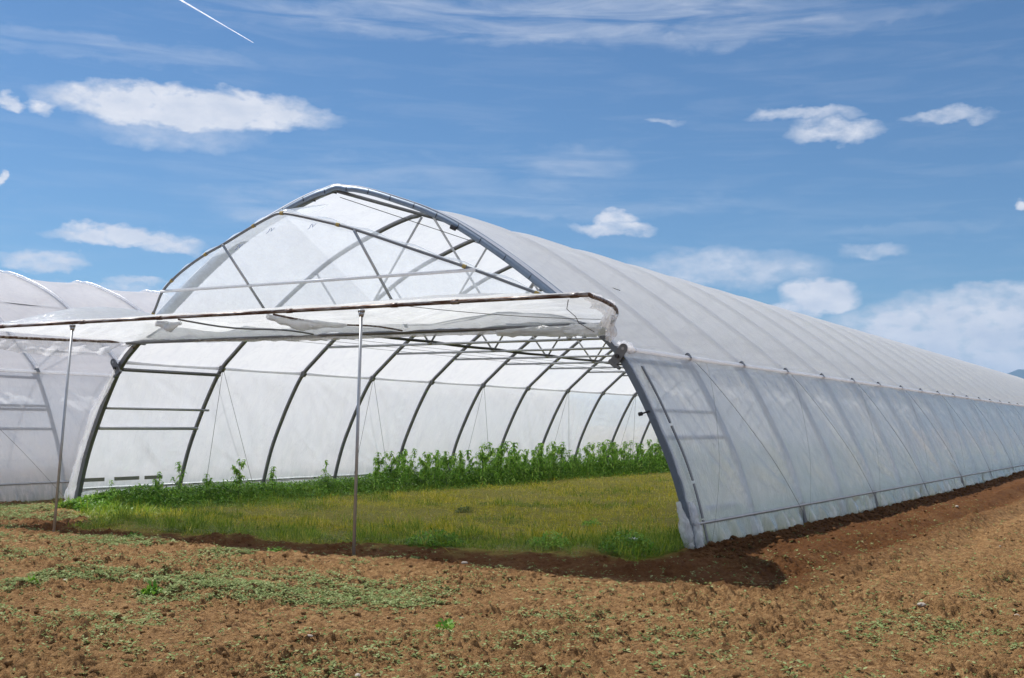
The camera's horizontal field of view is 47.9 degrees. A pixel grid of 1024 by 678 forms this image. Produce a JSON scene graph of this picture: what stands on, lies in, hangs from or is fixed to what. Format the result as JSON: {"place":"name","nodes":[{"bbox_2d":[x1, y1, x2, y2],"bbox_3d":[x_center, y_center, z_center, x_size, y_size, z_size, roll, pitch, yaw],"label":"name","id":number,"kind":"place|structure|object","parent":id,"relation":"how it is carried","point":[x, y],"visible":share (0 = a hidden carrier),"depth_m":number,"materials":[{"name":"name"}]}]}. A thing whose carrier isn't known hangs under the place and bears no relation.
{"place":"outdoors","nodes":[
{"label":"outdoors","id":0,"kind":"place"},
{"bbox_2d":[0,471,1023,677],"bbox_3d":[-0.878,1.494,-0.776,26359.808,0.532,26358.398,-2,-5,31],"label":"soil ground","id":1,"kind":"structure","parent":0,"point":[596,658],"depth_m":10.79,"materials":[{"name":"brown soil"}]},
{"bbox_2d":[25,574,38,583],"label":"weed clump","id":2,"kind":"object","parent":1,"relation":"on","point":[33,578],"visible":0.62,"depth_m":11.59,"materials":[{"name":"green plant"}]},
{"bbox_2d":[52,324,75,531],"bbox_3d":[-6.587,1.416,16.920,0.086,3.288,0.350,0,-4,13],"label":"prop pole","id":3,"kind":"object","parent":1,"relation":"on","point":[72,327],"visible":0.89,"depth_m":16.92,"materials":[{"name":"metal"}]},
{"bbox_2d":[0,270,171,501],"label":"polytunnel","id":4,"kind":"structure","parent":1,"relation":"on","point":[32,390],"depth_m":25.78,"materials":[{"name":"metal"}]},
{"bbox_2d":[105,480,118,501],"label":"leafy plant","id":5,"kind":"object","parent":1,"relation":"on","point":[114,495],"visible":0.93,"depth_m":21.09,"materials":[{"name":"green plant"}]},
{"bbox_2d":[124,531,141,537],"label":"weed clump","id":6,"kind":"object","parent":1,"relation":"on","point":[132,533],"visible":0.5,"depth_m":16.37,"materials":[{"name":"green plant"}]},
{"bbox_2d":[140,580,163,595],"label":"weed clump","id":7,"kind":"object","parent":1,"relation":"on","point":[153,590],"visible":0.94,"depth_m":10.96,"materials":[{"name":"green plant"}]},
{"bbox_2d":[151,471,164,503],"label":"leafy plant","id":8,"kind":"object","parent":1,"relation":"on","point":[158,484],"visible":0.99,"depth_m":22.03,"materials":[{"name":"green plant"}]},
{"bbox_2d":[170,462,186,502],"bbox_3d":[-6.559,2.859,22.722,0.332,0.888,0.253,-1,-5,22],"label":"leafy plant","id":9,"kind":"object","parent":1,"relation":"on","point":[180,478],"visible":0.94,"depth_m":22.70,"materials":[{"name":"green plant"}]},
{"bbox_2d":[202,474,212,498],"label":"leafy plant","id":10,"kind":"object","parent":1,"relation":"on","point":[207,482],"visible":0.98,"depth_m":23.23,"materials":[{"name":"green plant"}]},
{"bbox_2d":[230,459,247,499],"bbox_3d":[-5.664,2.954,23.878,0.376,0.939,0.304,3,-5,-33],"label":"leafy plant","id":11,"kind":"object","parent":1,"relation":"on","point":[238,479],"visible":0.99,"depth_m":23.86,"materials":[{"name":"green plant"}]},
{"bbox_2d":[265,466,278,493],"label":"leafy plant","id":12,"kind":"object","parent":1,"relation":"on","point":[272,480],"visible":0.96,"depth_m":24.84,"materials":[{"name":"green plant"}]},
{"bbox_2d":[267,545,289,551],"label":"weed clump","id":13,"kind":"object","parent":1,"relation":"on","point":[278,549],"visible":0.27,"depth_m":14.82,"materials":[{"name":"green plant"}]},
{"bbox_2d":[320,460,330,492],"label":"leafy plant","id":14,"kind":"object","parent":1,"relation":"on","point":[326,477],"visible":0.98,"depth_m":26.51,"materials":[{"name":"green plant"}]},
{"bbox_2d":[352,309,364,555],"bbox_3d":[-1.910,1.274,14.321,0.139,3.286,0.086,-9,-11,67],"label":"prop pole","id":15,"kind":"object","parent":1,"relation":"on","point":[361,312],"visible":0.89,"depth_m":14.32,"materials":[{"name":"metal"}]},
{"bbox_2d":[54,455,670,514],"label":"undergrowth","id":16,"kind":"object","parent":1,"relation":"on","point":[130,495],"visible":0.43,"depth_m":26.42,"materials":[{"name":"green plant"}]},
{"bbox_2d":[59,472,678,558],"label":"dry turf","id":17,"kind":"structure","parent":1,"relation":"on","point":[582,517],"depth_m":21.29,"materials":[{"name":"green plant"}]},
{"bbox_2d":[372,459,379,489],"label":"leafy plant","id":18,"kind":"object","parent":1,"relation":"on","point":[375,474],"visible":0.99,"depth_m":27.29,"materials":[{"name":"green plant"}]},
{"bbox_2d":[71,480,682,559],"bbox_3d":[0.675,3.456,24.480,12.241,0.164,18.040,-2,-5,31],"label":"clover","id":19,"kind":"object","parent":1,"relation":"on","point":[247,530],"visible":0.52,"depth_m":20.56,"materials":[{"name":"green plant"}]},
{"bbox_2d":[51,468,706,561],"bbox_3d":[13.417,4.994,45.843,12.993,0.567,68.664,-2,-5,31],"label":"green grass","id":20,"kind":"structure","parent":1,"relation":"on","point":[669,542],"depth_m":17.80,"materials":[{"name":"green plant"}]},
{"bbox_2d":[373,452,384,486],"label":"leafy plant","id":21,"kind":"object","parent":1,"relation":"on","point":[381,461],"visible":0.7,"depth_m":29.15,"materials":[{"name":"green plant"}]},
{"bbox_2d":[383,451,398,486],"bbox_3d":[-3.025,3.311,28.980,0.401,1.000,0.324,1,-4,-1],"label":"leafy plant","id":22,"kind":"object","parent":1,"relation":"on","point":[392,462],"visible":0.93,"depth_m":28.96,"materials":[{"name":"green plant"}]},
{"bbox_2d":[392,452,405,476],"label":"leafy plant","id":23,"kind":"object","parent":1,"relation":"on","point":[399,456],"visible":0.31,"depth_m":29.91,"materials":[{"name":"green plant"}]},
{"bbox_2d":[398,460,407,489],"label":"leafy plant","id":24,"kind":"object","parent":1,"relation":"on","point":[401,472],"visible":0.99,"depth_m":28.15,"materials":[{"name":"green plant"}]},
{"bbox_2d":[396,450,412,480],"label":"leafy plant","id":25,"kind":"object","parent":1,"relation":"on","point":[405,452],"visible":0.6,"depth_m":29.39,"materials":[{"name":"green plant"}]},
{"bbox_2d":[404,461,413,488],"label":"leafy plant","id":26,"kind":"object","parent":1,"relation":"on","point":[409,473],"visible":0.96,"depth_m":28.58,"materials":[{"name":"green plant"}]},
{"bbox_2d":[408,448,420,481],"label":"leafy plant","id":27,"kind":"object","parent":1,"relation":"on","point":[413,454],"visible":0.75,"depth_m":29.65,"materials":[{"name":"green plant"}]},
{"bbox_2d":[417,452,431,486],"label":"leafy plant","id":28,"kind":"object","parent":1,"relation":"on","point":[424,471],"visible":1,"depth_m":29.05,"materials":[{"name":"green plant"}]},
{"bbox_2d":[429,450,440,484],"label":"leafy plant","id":29,"kind":"object","parent":1,"relation":"on","point":[437,464],"visible":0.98,"depth_m":29.57,"materials":[{"name":"green plant"}]},
{"bbox_2d":[404,527,468,548],"bbox_3d":[-1.032,2.716,15.742,0.942,0.284,0.922,-2,-5,31],"label":"weed clump","id":30,"kind":"object","parent":1,"relation":"on","point":[414,538],"visible":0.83,"depth_m":15.61,"materials":[{"name":"green plant"}]},
{"bbox_2d":[432,455,443,486],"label":"leafy plant","id":31,"kind":"object","parent":1,"relation":"on","point":[438,461],"visible":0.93,"depth_m":29.77,"materials":[{"name":"green plant"}]},
{"bbox_2d":[435,618,454,629],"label":"weed clump","id":32,"kind":"object","parent":1,"relation":"on","point":[449,621],"visible":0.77,"depth_m":9.48,"materials":[{"name":"green plant"}]},
{"bbox_2d":[440,451,452,488],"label":"leafy plant","id":33,"kind":"object","parent":1,"relation":"on","point":[446,461],"visible":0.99,"depth_m":30.16,"materials":[{"name":"green plant"}]},
{"bbox_2d":[449,454,457,467],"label":"leafy plant","id":34,"kind":"object","parent":1,"relation":"on","point":[454,458],"visible":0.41,"depth_m":32.07,"materials":[{"name":"green plant"}]},
{"bbox_2d":[450,459,458,483],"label":"leafy plant","id":35,"kind":"object","parent":1,"relation":"on","point":[453,474],"visible":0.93,"depth_m":30.55,"materials":[{"name":"green plant"}]},
{"bbox_2d":[452,461,462,485],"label":"leafy plant","id":36,"kind":"object","parent":1,"relation":"on","point":[457,468],"visible":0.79,"depth_m":30.93,"materials":[{"name":"green plant"}]},
{"bbox_2d":[457,450,464,465],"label":"leafy plant","id":37,"kind":"object","parent":1,"relation":"on","point":[460,458],"visible":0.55,"depth_m":32.65,"materials":[{"name":"green plant"}]},
{"bbox_2d":[459,461,467,483],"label":"leafy plant","id":38,"kind":"object","parent":1,"relation":"on","point":[462,473],"visible":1,"depth_m":31.04,"materials":[{"name":"green plant"}]},
{"bbox_2d":[454,505,475,512],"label":"weed clump","id":39,"kind":"object","parent":1,"relation":"on","point":[461,510],"visible":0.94,"depth_m":22.00,"materials":[{"name":"green plant"}]},
{"bbox_2d":[464,450,477,481],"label":"leafy plant","id":40,"kind":"object","parent":1,"relation":"on","point":[469,465],"visible":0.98,"depth_m":31.54,"materials":[{"name":"green plant"}]},
{"bbox_2d":[473,454,484,479],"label":"leafy plant","id":41,"kind":"object","parent":1,"relation":"on","point":[479,467],"visible":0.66,"depth_m":31.68,"materials":[{"name":"green plant"}]},
{"bbox_2d":[474,446,491,486],"bbox_3d":[-0.802,3.471,31.203,0.515,1.146,0.473,-4,-6,45],"label":"leafy plant","id":42,"kind":"object","parent":1,"relation":"on","point":[482,457],"visible":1,"depth_m":31.22,"materials":[{"name":"green plant"}]},
{"bbox_2d":[481,454,491,483],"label":"leafy plant","id":43,"kind":"object","parent":1,"relation":"on","point":[487,469],"visible":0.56,"depth_m":32.12,"materials":[{"name":"green plant"}]},
{"bbox_2d":[482,442,497,474],"bbox_3d":[-0.661,3.600,33.584,0.390,1.204,0.483,4,-5,-34],"label":"leafy plant","id":44,"kind":"object","parent":1,"relation":"on","point":[490,452],"visible":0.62,"depth_m":33.56,"materials":[{"name":"green plant"}]},
{"bbox_2d":[491,455,501,481],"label":"leafy plant","id":45,"kind":"object","parent":1,"relation":"on","point":[494,465],"visible":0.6,"depth_m":32.96,"materials":[{"name":"green plant"}]},
{"bbox_2d":[493,453,503,484],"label":"leafy plant","id":46,"kind":"object","parent":1,"relation":"on","point":[496,462],"visible":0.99,"depth_m":31.83,"materials":[{"name":"green plant"}]},
{"bbox_2d":[491,443,505,471],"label":"leafy plant","id":47,"kind":"object","parent":1,"relation":"on","point":[500,451],"visible":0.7,"depth_m":33.35,"materials":[{"name":"green plant"}]},
{"bbox_2d":[502,457,509,482],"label":"leafy plant","id":48,"kind":"object","parent":1,"relation":"on","point":[506,467],"visible":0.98,"depth_m":32.26,"materials":[{"name":"green plant"}]},
{"bbox_2d":[503,441,514,464],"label":"leafy plant","id":49,"kind":"object","parent":1,"relation":"on","point":[507,448],"visible":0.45,"depth_m":34.80,"materials":[{"name":"green plant"}]},
{"bbox_2d":[0,183,1023,548],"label":"polytunnel","id":50,"kind":"structure","parent":1,"relation":"on","point":[754,417],"depth_m":23.11,"materials":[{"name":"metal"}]},
{"bbox_2d":[0,470,1023,677],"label":"soil clods","id":51,"kind":"object","parent":1,"relation":"on","point":[712,551],"visible":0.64,"depth_m":10.92,"materials":[{"name":"brown soil"}]},
{"bbox_2d":[0,498,1023,677],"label":"weeds","id":52,"kind":"object","parent":1,"relation":"on","point":[228,583],"visible":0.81,"depth_m":10.89,"materials":[{"name":"green plant"}]},
{"bbox_2d":[506,449,521,477],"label":"leafy plant","id":53,"kind":"object","parent":1,"relation":"on","point":[516,458],"visible":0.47,"depth_m":33.51,"materials":[{"name":"green plant"}]},
{"bbox_2d":[508,448,520,482],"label":"leafy plant","id":54,"kind":"object","parent":1,"relation":"on","point":[511,461],"visible":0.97,"depth_m":32.68,"materials":[{"name":"green plant"}]},
{"bbox_2d":[510,442,524,475],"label":"leafy plant","id":55,"kind":"object","parent":1,"relation":"on","point":[513,446],"visible":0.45,"depth_m":34.03,"materials":[{"name":"green plant"}]},
{"bbox_2d":[518,455,527,479],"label":"leafy plant","id":56,"kind":"object","parent":1,"relation":"on","point":[523,465],"visible":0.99,"depth_m":33.04,"materials":[{"name":"green plant"}]},
{"bbox_2d":[518,455,529,481],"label":"leafy plant","id":57,"kind":"object","parent":1,"relation":"on","point":[525,468],"visible":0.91,"depth_m":33.24,"materials":[{"name":"green plant"}]},
{"bbox_2d":[521,449,529,464],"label":"leafy plant","id":58,"kind":"object","parent":1,"relation":"on","point":[527,451],"visible":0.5,"depth_m":35.52,"materials":[{"name":"green plant"}]},
{"bbox_2d":[530,450,539,479],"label":"leafy plant","id":59,"kind":"object","parent":1,"relation":"on","point":[533,463],"visible":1,"depth_m":33.51,"materials":[{"name":"green plant"}]},
{"bbox_2d":[536,444,544,473],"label":"leafy plant","id":60,"kind":"object","parent":1,"relation":"on","point":[541,445],"visible":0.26,"depth_m":35.17,"materials":[{"name":"green plant"}]},
{"bbox_2d":[535,443,546,479],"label":"leafy plant","id":61,"kind":"object","parent":1,"relation":"on","point":[539,455],"visible":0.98,"depth_m":34.10,"materials":[{"name":"green plant"}]},
{"bbox_2d":[545,452,553,480],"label":"leafy plant","id":62,"kind":"object","parent":1,"relation":"on","point":[548,467],"visible":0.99,"depth_m":34.38,"materials":[{"name":"green plant"}]},
{"bbox_2d":[545,445,553,474],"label":"leafy plant","id":63,"kind":"object","parent":1,"relation":"on","point":[547,457],"visible":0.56,"depth_m":34.93,"materials":[{"name":"green plant"}]},
{"bbox_2d":[528,530,572,548],"bbox_3d":[0.520,2.690,15.502,0.641,0.249,0.631,-2,-5,31],"label":"weed clump","id":64,"kind":"object","parent":1,"relation":"on","point":[555,537],"visible":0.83,"depth_m":15.45,"materials":[{"name":"green plant"}]},
{"bbox_2d":[548,441,557,474],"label":"leafy plant","id":65,"kind":"object","parent":1,"relation":"on","point":[554,448],"visible":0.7,"depth_m":35.82,"materials":[{"name":"green plant"}]},
{"bbox_2d":[553,442,567,476],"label":"leafy plant","id":66,"kind":"object","parent":1,"relation":"on","point":[560,450],"visible":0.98,"depth_m":35.30,"materials":[{"name":"green plant"}]},
{"bbox_2d":[564,450,574,468],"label":"leafy plant","id":67,"kind":"object","parent":1,"relation":"on","point":[569,455],"visible":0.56,"depth_m":36.53,"materials":[{"name":"green plant"}]},
{"bbox_2d":[569,455,574,477],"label":"leafy plant","id":68,"kind":"object","parent":1,"relation":"on","point":[570,467],"visible":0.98,"depth_m":35.66,"materials":[{"name":"green plant"}]},
{"bbox_2d":[569,454,577,474],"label":"leafy plant","id":69,"kind":"object","parent":1,"relation":"on","point":[575,457],"visible":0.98,"depth_m":35.97,"materials":[{"name":"green plant"}]},
{"bbox_2d":[576,448,581,465],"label":"leafy plant","id":70,"kind":"object","parent":1,"relation":"on","point":[578,453],"visible":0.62,"depth_m":37.51,"materials":[{"name":"green plant"}]},
{"bbox_2d":[582,445,589,473],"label":"leafy plant","id":71,"kind":"object","parent":1,"relation":"on","point":[585,455],"visible":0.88,"depth_m":37.23,"materials":[{"name":"green plant"}]},
{"bbox_2d":[582,442,594,471],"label":"leafy plant","id":72,"kind":"object","parent":1,"relation":"on","point":[593,446],"visible":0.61,"depth_m":37.67,"materials":[{"name":"green plant"}]},
{"bbox_2d":[586,453,592,474],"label":"leafy plant","id":73,"kind":"object","parent":1,"relation":"on","point":[589,462],"visible":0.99,"depth_m":36.62,"materials":[{"name":"green plant"}]},
{"bbox_2d":[582,518,600,525],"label":"weed clump","id":74,"kind":"object","parent":1,"relation":"on","point":[588,522],"visible":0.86,"depth_m":19.39,"materials":[{"name":"green plant"}]},
{"bbox_2d":[594,442,600,459],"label":"leafy plant","id":75,"kind":"object","parent":1,"relation":"on","point":[598,445],"visible":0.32,"depth_m":39.99,"materials":[{"name":"green plant"}]},
{"bbox_2d":[595,449,602,470],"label":"leafy plant","id":76,"kind":"object","parent":1,"relation":"on","point":[598,457],"visible":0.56,"depth_m":38.64,"materials":[{"name":"green plant"}]},
{"bbox_2d":[596,442,608,472],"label":"leafy plant","id":77,"kind":"object","parent":1,"relation":"on","point":[603,457],"visible":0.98,"depth_m":37.51,"materials":[{"name":"green plant"}]},
{"bbox_2d":[600,439,611,472],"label":"leafy plant","id":78,"kind":"object","parent":1,"relation":"on","point":[606,449],"visible":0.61,"depth_m":38.96,"materials":[{"name":"green plant"}]},
{"bbox_2d":[608,442,618,469],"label":"leafy plant","id":79,"kind":"object","parent":1,"relation":"on","point":[612,451],"visible":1,"depth_m":38.44,"materials":[{"name":"green plant"}]},
{"bbox_2d":[612,442,618,471],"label":"leafy plant","id":80,"kind":"object","parent":1,"relation":"on","point":[616,453],"visible":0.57,"depth_m":39.00,"materials":[{"name":"green plant"}]},
{"bbox_2d":[618,442,629,468],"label":"leafy plant","id":81,"kind":"object","parent":1,"relation":"on","point":[621,450],"visible":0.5,"depth_m":40.61,"materials":[{"name":"green plant"}]},
{"bbox_2d":[620,441,629,470],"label":"leafy plant","id":82,"kind":"object","parent":1,"relation":"on","point":[625,458],"visible":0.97,"depth_m":39.23,"materials":[{"name":"green plant"}]},
{"bbox_2d":[597,529,658,555],"bbox_3d":[1.526,2.627,14.932,0.862,0.341,0.843,-2,-5,31],"label":"weed clump","id":83,"kind":"object","parent":1,"relation":"on","point":[626,539],"visible":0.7,"depth_m":14.82,"materials":[{"name":"green plant"}]},
{"bbox_2d":[626,440,633,459],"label":"leafy plant","id":84,"kind":"object","parent":1,"relation":"on","point":[630,450],"visible":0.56,"depth_m":41.54,"materials":[{"name":"green plant"}]},
{"bbox_2d":[628,455,633,470],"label":"leafy plant","id":85,"kind":"object","parent":1,"relation":"on","point":[630,462],"visible":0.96,"depth_m":39.86,"materials":[{"name":"green plant"}]},
{"bbox_2d":[632,443,639,463],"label":"leafy plant","id":86,"kind":"object","parent":1,"relation":"on","point":[637,455],"visible":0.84,"depth_m":40.81,"materials":[{"name":"green plant"}]},
{"bbox_2d":[637,443,648,470],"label":"leafy plant","id":87,"kind":"object","parent":1,"relation":"on","point":[642,451],"visible":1,"depth_m":40.16,"materials":[{"name":"green plant"}]},
{"bbox_2d":[645,446,653,472],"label":"leafy plant","id":88,"kind":"object","parent":1,"relation":"on","point":[651,456],"visible":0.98,"depth_m":40.60,"materials":[{"name":"green plant"}]},
{"bbox_2d":[647,439,654,454],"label":"leafy plant","id":89,"kind":"object","parent":1,"relation":"on","point":[648,443],"visible":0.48,"depth_m":43.57,"materials":[{"name":"green plant"}]},
{"bbox_2d":[650,443,660,458],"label":"leafy plant","id":90,"kind":"object","parent":1,"relation":"on","point":[655,451],"visible":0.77,"depth_m":42.74,"materials":[{"name":"green plant"}]},
{"bbox_2d":[654,454,660,471],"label":"leafy plant","id":91,"kind":"object","parent":1,"relation":"on","point":[657,461],"visible":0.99,"depth_m":41.38,"materials":[{"name":"green plant"}]},
{"bbox_2d":[654,439,662,457],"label":"leafy plant","id":92,"kind":"object","parent":1,"relation":"on","point":[659,446],"visible":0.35,"depth_m":43.27,"materials":[{"name":"green plant"}]},
{"bbox_2d":[660,452,665,466],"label":"leafy plant","id":93,"kind":"object","parent":1,"relation":"on","point":[663,461],"visible":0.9,"depth_m":41.82,"materials":[{"name":"green plant"}]},
{"bbox_2d":[917,602,925,606],"bbox_3d":[3.740,2.426,10.527,0.090,0.043,0.064,3,-5,-26],"label":"pale stone","id":94,"kind":"object","parent":1,"relation":"on","point":[921,604],"visible":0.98,"depth_m":10.51,"materials":[{"name":"white stone"}]},
{"bbox_2d":[0,0,1023,372],"label":"sky","id":95,"kind":"structure","parent":0,"point":[854,164],"materials":[{"name":"blue"}]},
{"bbox_2d":[1007,369,1023,378],"bbox_3d":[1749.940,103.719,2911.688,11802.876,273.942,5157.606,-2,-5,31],"label":"hills","id":96,"kind":"structure","parent":0,"point":[1019,373],"depth_m":5048.56,"materials":[{"name":"blue"}]}
]}

